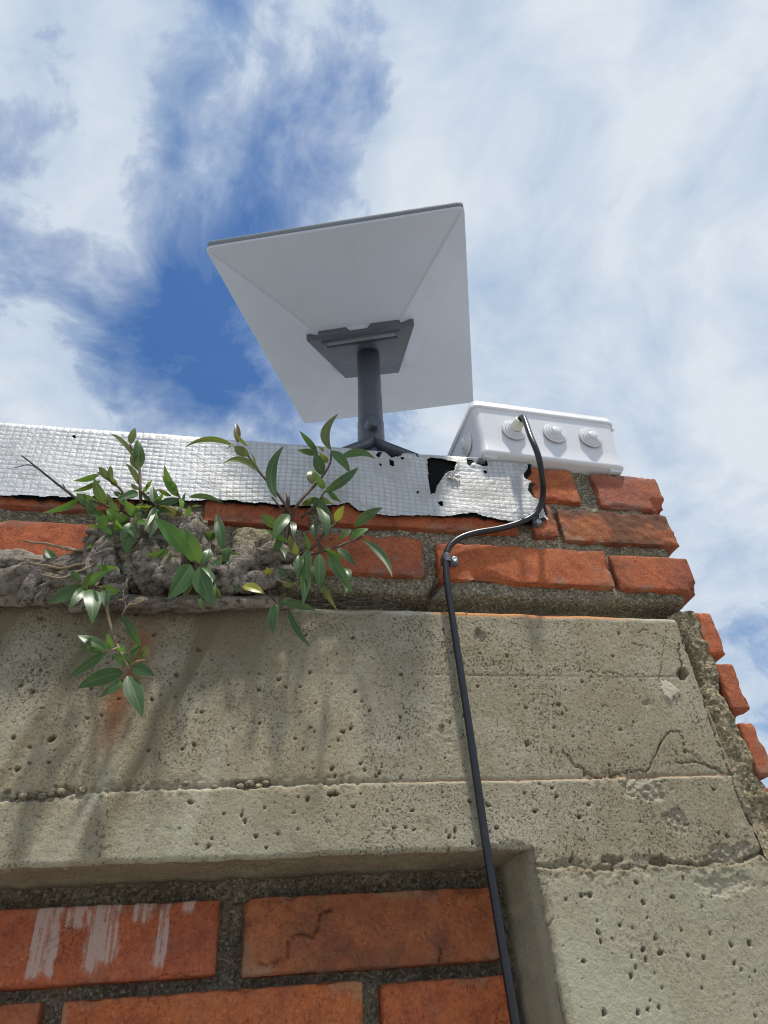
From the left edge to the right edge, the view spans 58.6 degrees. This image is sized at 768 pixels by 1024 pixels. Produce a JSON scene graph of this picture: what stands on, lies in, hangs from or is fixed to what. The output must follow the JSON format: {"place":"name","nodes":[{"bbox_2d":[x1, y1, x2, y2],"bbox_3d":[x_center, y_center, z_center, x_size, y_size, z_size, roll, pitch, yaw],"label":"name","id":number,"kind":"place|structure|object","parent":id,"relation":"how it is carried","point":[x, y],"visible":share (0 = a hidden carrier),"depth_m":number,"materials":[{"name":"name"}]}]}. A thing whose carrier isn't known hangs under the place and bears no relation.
{"place":"outdoors","nodes":[
{"label":"outdoors","id":0,"kind":"place"},
{"bbox_2d":[0,0,767,787],"label":"sky","id":1,"kind":"structure","parent":0,"point":[606,161],"materials":[{"name":"blue"}]},
{"label":"ground","id":2,"kind":"structure","parent":0,"visible":0},
{"bbox_2d":[0,468,767,1023],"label":"brick wall","id":3,"kind":"structure","parent":2,"relation":"on","point":[248,818],"depth_m":0.62,"materials":[{"name":"concrete"}]},
{"bbox_2d":[0,413,399,716],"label":"wild fig","id":4,"kind":"object","parent":3,"relation":"attached to","point":[162,557],"visible":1,"depth_m":0.68,"materials":[{"name":"green plant"}]},
{"bbox_2d":[0,423,547,525],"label":"foil flashing","id":5,"kind":"object","parent":3,"relation":"attached to","point":[409,484],"visible":0.88,"depth_m":0.80,"materials":[{"name":"metal"}]},
{"bbox_2d":[207,202,472,455],"bbox_3d":[-0.031,-0.192,1.119,0.393,0.496,0.531,-9,-38,5],"label":"satellite dish","id":6,"kind":"object","parent":3,"relation":"on","point":[365,320],"visible":0.97,"depth_m":1.08,"materials":[{"name":"white plastic"}]},
{"bbox_2d":[440,553,458,566],"bbox_3d":[0.075,0.054,0.775,0.019,0.010,0.013,3,-39,-11],"label":"cable clip","id":7,"kind":"object","parent":3,"relation":"attached to","point":[453,561],"visible":1,"depth_m":0.77,"materials":[{"name":"grey plastic"}]},
{"bbox_2d":[443,414,545,1023],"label":"cable","id":8,"kind":"object","parent":3,"relation":"attached to","point":[499,924],"visible":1,"depth_m":0.64,"materials":[{"name":"black rubber"}]},
{"bbox_2d":[527,512,542,527],"bbox_3d":[0.185,0.009,0.838,0.019,0.021,0.013,3,-39,-11],"label":"cable clip","id":9,"kind":"object","parent":3,"relation":"attached to","point":[537,522],"visible":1,"depth_m":0.83,"materials":[{"name":"grey plastic"}]},
{"bbox_2d":[447,401,623,475],"bbox_3d":[0.210,-0.061,0.984,0.224,0.099,0.187,3,-39,-11],"label":"junction box","id":10,"kind":"object","parent":3,"relation":"on","point":[576,443],"visible":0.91,"depth_m":0.93,"materials":[{"name":"white plastic"}]}
]}

